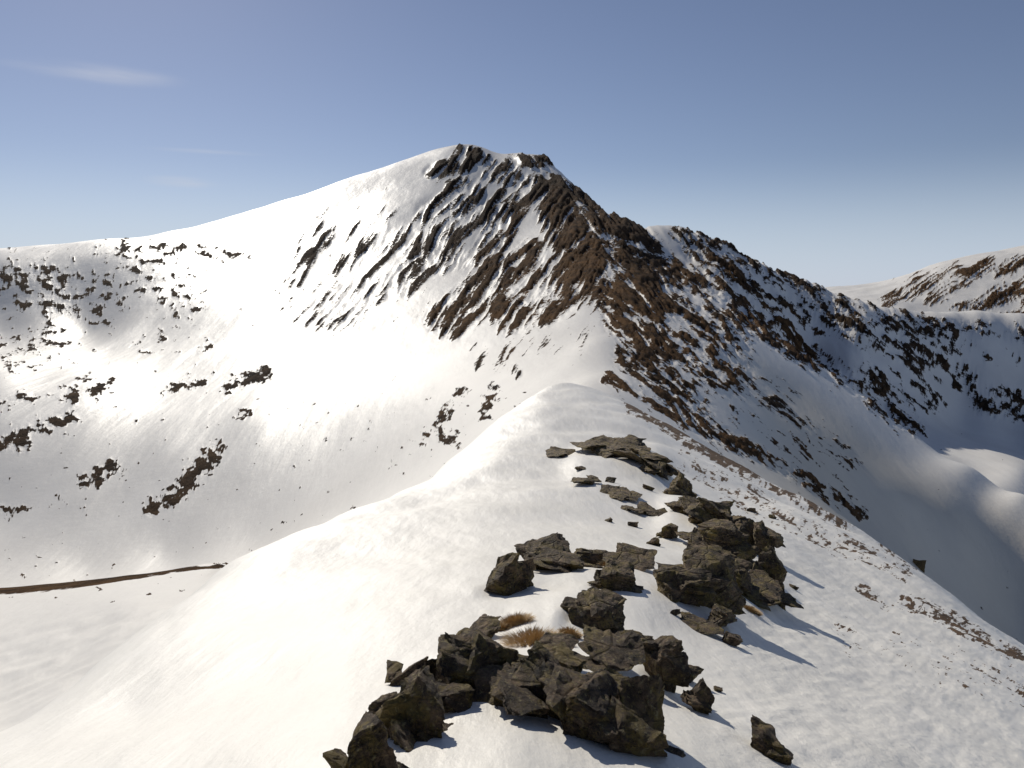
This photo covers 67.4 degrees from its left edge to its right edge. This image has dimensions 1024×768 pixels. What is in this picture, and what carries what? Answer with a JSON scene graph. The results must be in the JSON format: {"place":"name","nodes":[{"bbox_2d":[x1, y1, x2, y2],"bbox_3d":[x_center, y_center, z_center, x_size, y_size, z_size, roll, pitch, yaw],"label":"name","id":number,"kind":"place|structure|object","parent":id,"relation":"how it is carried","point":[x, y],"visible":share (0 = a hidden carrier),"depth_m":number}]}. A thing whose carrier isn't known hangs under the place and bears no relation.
{"place":"outdoors","nodes":[
{"label":"outdoors","id":0,"kind":"place"},
{"bbox_2d":[0,143,1023,731],"bbox_3d":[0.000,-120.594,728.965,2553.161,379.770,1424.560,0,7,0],"label":"mountain","id":1,"kind":"structure","parent":0,"point":[184,413],"depth_m":389.47},
{"bbox_2d":[913,559,925,572],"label":"rock","id":2,"kind":"object","parent":1,"relation":"on","point":[920,564],"visible":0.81,"depth_m":217.63},
{"bbox_2d":[0,383,1023,767],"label":"ground","id":3,"kind":"structure","parent":0,"point":[870,653],"depth_m":9.64},
{"bbox_2d":[322,748,348,767],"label":"rock","id":4,"kind":"object","parent":3,"relation":"on","point":[336,758],"visible":0.85,"depth_m":3.60},
{"bbox_2d":[345,714,406,767],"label":"rock","id":5,"kind":"object","parent":3,"relation":"on","point":[369,747],"visible":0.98,"depth_m":3.53},
{"bbox_2d":[366,692,393,737],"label":"rock","id":6,"kind":"object","parent":3,"relation":"on","point":[375,703],"visible":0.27,"depth_m":4.21},
{"bbox_2d":[385,655,427,685],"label":"rock","id":7,"kind":"object","parent":3,"relation":"on","point":[395,675],"visible":0.55,"depth_m":5.32},
{"bbox_2d":[374,664,451,751],"bbox_3d":[-0.516,1.781,4.119,0.387,0.388,0.586,-6,9,-38],"label":"rock","id":8,"kind":"object","parent":3,"relation":"on","point":[412,710],"visible":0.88,"depth_m":4.07},
{"bbox_2d":[424,632,473,686],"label":"rock","id":9,"kind":"object","parent":3,"relation":"on","point":[435,666],"visible":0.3,"depth_m":4.79},
{"bbox_2d":[437,679,474,712],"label":"rock","id":10,"kind":"object","parent":3,"relation":"on","point":[457,697],"visible":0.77,"depth_m":4.41},
{"bbox_2d":[438,630,518,703],"bbox_3d":[-0.133,1.760,4.721,0.676,0.373,0.819,0,7,0],"label":"rock","id":11,"kind":"object","parent":3,"relation":"on","point":[482,666],"visible":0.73,"depth_m":4.67},
{"bbox_2d":[457,614,500,636],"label":"rock","id":12,"kind":"object","parent":3,"relation":"on","point":[489,626],"visible":0.51,"depth_m":6.96},
{"bbox_2d":[498,621,512,630],"bbox_3d":[-0.122,2.279,7.229,0.296,0.102,0.235,0,7,0],"label":"grass tuft","id":13,"kind":"object","parent":3,"relation":"on","point":[503,626],"visible":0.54,"depth_m":7.19},
{"bbox_2d":[484,552,535,595],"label":"rock","id":14,"kind":"object","parent":3,"relation":"on","point":[511,573],"visible":0.88,"depth_m":9.40},
{"bbox_2d":[504,660,523,669],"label":"rock","id":15,"kind":"object","parent":3,"relation":"on","point":[516,665],"visible":0.09,"depth_m":4.74},
{"bbox_2d":[498,608,535,626],"bbox_3d":[0.029,2.248,7.317,0.462,0.177,0.354,0,7,0],"label":"grass tuft","id":16,"kind":"object","parent":3,"relation":"on","point":[516,618],"visible":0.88,"depth_m":7.30},
{"bbox_2d":[497,623,562,646],"bbox_3d":[0.183,2.142,6.512,0.765,0.218,0.514,0,7,0],"label":"grass tuft","id":17,"kind":"object","parent":3,"relation":"on","point":[534,636],"visible":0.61,"depth_m":6.53},
{"bbox_2d":[489,640,587,724],"bbox_3d":[0.180,1.799,4.581,0.570,0.414,0.849,2,8,14],"label":"rock","id":18,"kind":"object","parent":3,"relation":"on","point":[539,682],"visible":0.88,"depth_m":4.45},
{"bbox_2d":[514,532,583,571],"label":"rock","id":19,"kind":"object","parent":3,"relation":"on","point":[551,551],"visible":0.85,"depth_m":11.30},
{"bbox_2d":[515,631,587,673],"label":"rock","id":20,"kind":"object","parent":3,"relation":"on","point":[561,647],"visible":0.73,"depth_m":5.34},
{"bbox_2d":[546,447,575,456],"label":"rock","id":21,"kind":"object","parent":3,"relation":"on","point":[556,452],"visible":0.98,"depth_m":31.74},
{"bbox_2d":[558,625,582,637],"bbox_3d":[0.520,2.228,6.889,0.273,0.137,0.233,-4,8,-28],"label":"grass tuft","id":22,"kind":"object","parent":3,"relation":"on","point":[566,629],"visible":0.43,"depth_m":6.88},
{"bbox_2d":[575,466,585,469],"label":"rock","id":23,"kind":"object","parent":3,"relation":"on","point":[580,468],"visible":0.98,"depth_m":27.24},
{"bbox_2d":[570,475,601,484],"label":"rock","id":24,"kind":"object","parent":3,"relation":"on","point":[585,480],"visible":1,"depth_m":24.14},
{"bbox_2d":[557,672,618,746],"bbox_3d":[0.397,1.851,4.329,0.454,0.353,0.554,0,7,0],"label":"rock","id":25,"kind":"object","parent":3,"relation":"on","point":[589,704],"visible":0.79,"depth_m":4.18},
{"bbox_2d":[573,548,605,567],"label":"rock","id":26,"kind":"object","parent":3,"relation":"on","point":[590,557],"visible":0.66,"depth_m":11.76},
{"bbox_2d":[560,587,627,634],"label":"rock","id":27,"kind":"object","parent":3,"relation":"on","point":[595,609],"visible":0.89,"depth_m":7.53},
{"bbox_2d":[587,581,601,587],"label":"rock","id":28,"kind":"object","parent":3,"relation":"on","point":[594,585],"visible":0.41,"depth_m":9.63},
{"bbox_2d":[570,434,631,457],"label":"rock","id":29,"kind":"object","parent":3,"relation":"on","point":[603,445],"visible":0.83,"depth_m":31.27},
{"bbox_2d":[584,666,628,703],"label":"rock","id":30,"kind":"object","parent":3,"relation":"on","point":[618,676],"visible":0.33,"depth_m":5.08},
{"bbox_2d":[605,477,616,482],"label":"rock","id":31,"kind":"object","parent":3,"relation":"on","point":[611,479],"visible":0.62,"depth_m":25.01},
{"bbox_2d":[578,623,647,670],"bbox_3d":[0.698,2.001,5.654,0.604,0.124,0.825,2,8,18],"label":"rock","id":32,"kind":"object","parent":3,"relation":"on","point":[611,650],"visible":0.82,"depth_m":5.72},
{"bbox_2d":[594,557,643,593],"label":"rock","id":33,"kind":"object","parent":3,"relation":"on","point":[612,574],"visible":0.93,"depth_m":9.47},
{"bbox_2d":[598,484,641,500],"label":"rock","id":34,"kind":"object","parent":3,"relation":"on","point":[617,492],"visible":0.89,"depth_m":23.08},
{"bbox_2d":[601,541,658,570],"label":"rock","id":35,"kind":"object","parent":3,"relation":"on","point":[639,558],"visible":0.81,"depth_m":11.24},
{"bbox_2d":[615,434,648,452],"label":"rock","id":36,"kind":"object","parent":3,"relation":"on","point":[632,441],"visible":0.64,"depth_m":33.82},
{"bbox_2d":[627,521,638,526],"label":"rock","id":37,"kind":"object","parent":3,"relation":"on","point":[632,524],"visible":0.85,"depth_m":18.99},
{"bbox_2d":[620,505,647,512],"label":"rock","id":38,"kind":"object","parent":3,"relation":"on","point":[626,507],"visible":0.98,"depth_m":21.19},
{"bbox_2d":[615,629,653,642],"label":"rock","id":39,"kind":"object","parent":3,"relation":"on","point":[641,637],"visible":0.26,"depth_m":6.64},
{"bbox_2d":[609,447,671,479],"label":"rock","id":40,"kind":"object","parent":3,"relation":"on","point":[652,461],"visible":1,"depth_m":28.59},
{"bbox_2d":[608,673,684,756],"bbox_3d":[0.750,1.927,4.377,0.483,0.456,0.608,0,7,0],"label":"rock","id":41,"kind":"object","parent":3,"relation":"on","point":[637,713],"visible":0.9,"depth_m":4.25},
{"bbox_2d":[642,484,654,490],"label":"rock","id":42,"kind":"object","parent":3,"relation":"on","point":[647,487],"visible":0.92,"depth_m":24.78},
{"bbox_2d":[636,502,668,515],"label":"rock","id":43,"kind":"object","parent":3,"relation":"on","point":[651,511],"visible":0.69,"depth_m":21.20},
{"bbox_2d":[646,537,660,545],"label":"rock","id":44,"kind":"object","parent":3,"relation":"on","point":[655,541],"visible":0.91,"depth_m":15.63},
{"bbox_2d":[655,523,677,538],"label":"rock","id":45,"kind":"object","parent":3,"relation":"on","point":[667,531],"visible":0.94,"depth_m":17.29},
{"bbox_2d":[639,633,695,692],"bbox_3d":[1.143,2.189,5.969,0.471,0.467,0.478,0,7,0],"label":"rock","id":46,"kind":"object","parent":3,"relation":"on","point":[667,660],"visible":0.88,"depth_m":5.83},
{"bbox_2d":[669,609,680,614],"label":"rock","id":47,"kind":"object","parent":3,"relation":"on","point":[674,611],"visible":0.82,"depth_m":9.04},
{"bbox_2d":[668,464,684,475],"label":"rock","id":48,"kind":"object","parent":3,"relation":"on","point":[673,470],"visible":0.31,"depth_m":28.80},
{"bbox_2d":[662,471,697,496],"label":"rock","id":49,"kind":"object","parent":3,"relation":"on","point":[680,484],"visible":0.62,"depth_m":24.97},
{"bbox_2d":[664,494,697,516],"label":"rock","id":50,"kind":"object","parent":3,"relation":"on","point":[675,506],"visible":0.32,"depth_m":21.12},
{"bbox_2d":[674,527,701,543],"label":"rock","id":51,"kind":"object","parent":3,"relation":"on","point":[692,536],"visible":0.27,"depth_m":16.61},
{"bbox_2d":[680,678,714,715],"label":"rock","id":52,"kind":"object","parent":3,"relation":"on","point":[699,697],"visible":0.98,"depth_m":5.53},
{"bbox_2d":[691,665,703,679],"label":"rock","id":53,"kind":"object","parent":3,"relation":"on","point":[698,669],"visible":0.2,"depth_m":6.51},
{"bbox_2d":[653,544,746,615],"bbox_3d":[2.461,2.616,10.295,1.293,0.807,1.586,0,7,0],"label":"rock","id":54,"kind":"object","parent":3,"relation":"on","point":[702,575],"visible":0.82,"depth_m":9.94},
{"bbox_2d":[678,611,724,635],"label":"rock","id":55,"kind":"object","parent":3,"relation":"on","point":[699,624],"visible":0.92,"depth_m":8.89},
{"bbox_2d":[677,496,731,523],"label":"rock","id":56,"kind":"object","parent":3,"relation":"on","point":[701,510],"visible":0.84,"depth_m":19.45},
{"bbox_2d":[713,686,722,691],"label":"rock","id":57,"kind":"object","parent":3,"relation":"on","point":[717,689],"visible":1,"depth_m":6.47},
{"bbox_2d":[707,603,737,627],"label":"rock","id":58,"kind":"object","parent":3,"relation":"on","point":[722,616],"visible":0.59,"depth_m":9.21},
{"bbox_2d":[720,500,733,507],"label":"rock","id":59,"kind":"object","parent":3,"relation":"on","point":[729,503],"visible":0.13,"depth_m":22.56},
{"bbox_2d":[697,518,758,560],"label":"rock","id":60,"kind":"object","parent":3,"relation":"on","point":[729,537],"visible":0.83,"depth_m":15.64},
{"bbox_2d":[722,630,742,645],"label":"rock","id":61,"kind":"object","parent":3,"relation":"on","point":[732,639],"visible":0.9,"depth_m":8.62},
{"bbox_2d":[726,554,750,593],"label":"rock","id":62,"kind":"object","parent":3,"relation":"on","point":[740,570],"visible":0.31,"depth_m":12.10},
{"bbox_2d":[727,515,753,544],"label":"rock","id":63,"kind":"object","parent":3,"relation":"on","point":[742,523],"visible":0.46,"depth_m":18.90},
{"bbox_2d":[731,545,756,568],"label":"rock","id":64,"kind":"object","parent":3,"relation":"on","point":[739,554],"visible":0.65,"depth_m":15.31},
{"bbox_2d":[747,508,755,512],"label":"rock","id":65,"kind":"object","parent":3,"relation":"on","point":[751,509],"visible":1,"depth_m":28.41},
{"bbox_2d":[744,604,763,615],"bbox_3d":[3.457,3.275,11.120,0.401,0.173,0.281,0,7,0],"label":"grass tuft","id":66,"kind":"object","parent":3,"relation":"on","point":[756,611],"visible":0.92,"depth_m":11.09},
{"bbox_2d":[741,569,782,611],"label":"rock","id":67,"kind":"object","parent":3,"relation":"on","point":[764,591],"visible":0.76,"depth_m":12.16},
{"bbox_2d":[752,521,784,555],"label":"rock","id":68,"kind":"object","parent":3,"relation":"on","point":[763,536],"visible":0.57,"depth_m":18.37},
{"bbox_2d":[751,544,786,608],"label":"rock","id":69,"kind":"object","parent":3,"relation":"on","point":[769,564],"visible":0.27,"depth_m":13.02},
{"bbox_2d":[768,514,776,518],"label":"rock","id":70,"kind":"object","parent":3,"relation":"on","point":[772,516],"visible":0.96,"depth_m":28.14},
{"bbox_2d":[751,714,794,766],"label":"rock","id":71,"kind":"object","parent":3,"relation":"on","point":[766,741],"visible":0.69,"depth_m":5.02},
{"bbox_2d":[768,593,802,608],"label":"rock","id":72,"kind":"object","parent":3,"relation":"on","point":[787,599],"visible":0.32,"depth_m":12.57},
{"bbox_2d":[789,583,798,589],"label":"rock","id":73,"kind":"object","parent":3,"relation":"on","point":[794,587],"visible":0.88,"depth_m":15.56},
{"bbox_2d":[0,0,1023,286],"label":"sky","id":74,"kind":"structure","parent":0,"point":[832,143]},
{"bbox_2d":[595,560,606,565],"bbox_3d":[1.545,2.713,11.693,0.614,0.186,0.478,0,7,0],"label":"grass tuft","id":75,"kind":"object","parent":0,"point":[602,562],"visible":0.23,"depth_m":11.71},
{"bbox_2d":[825,245,1023,312],"bbox_3d":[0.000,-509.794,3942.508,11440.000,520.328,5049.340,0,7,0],"label":"distant mountain","id":76,"kind":"structure","parent":0,"point":[993,281],"depth_m":2202.78}
]}

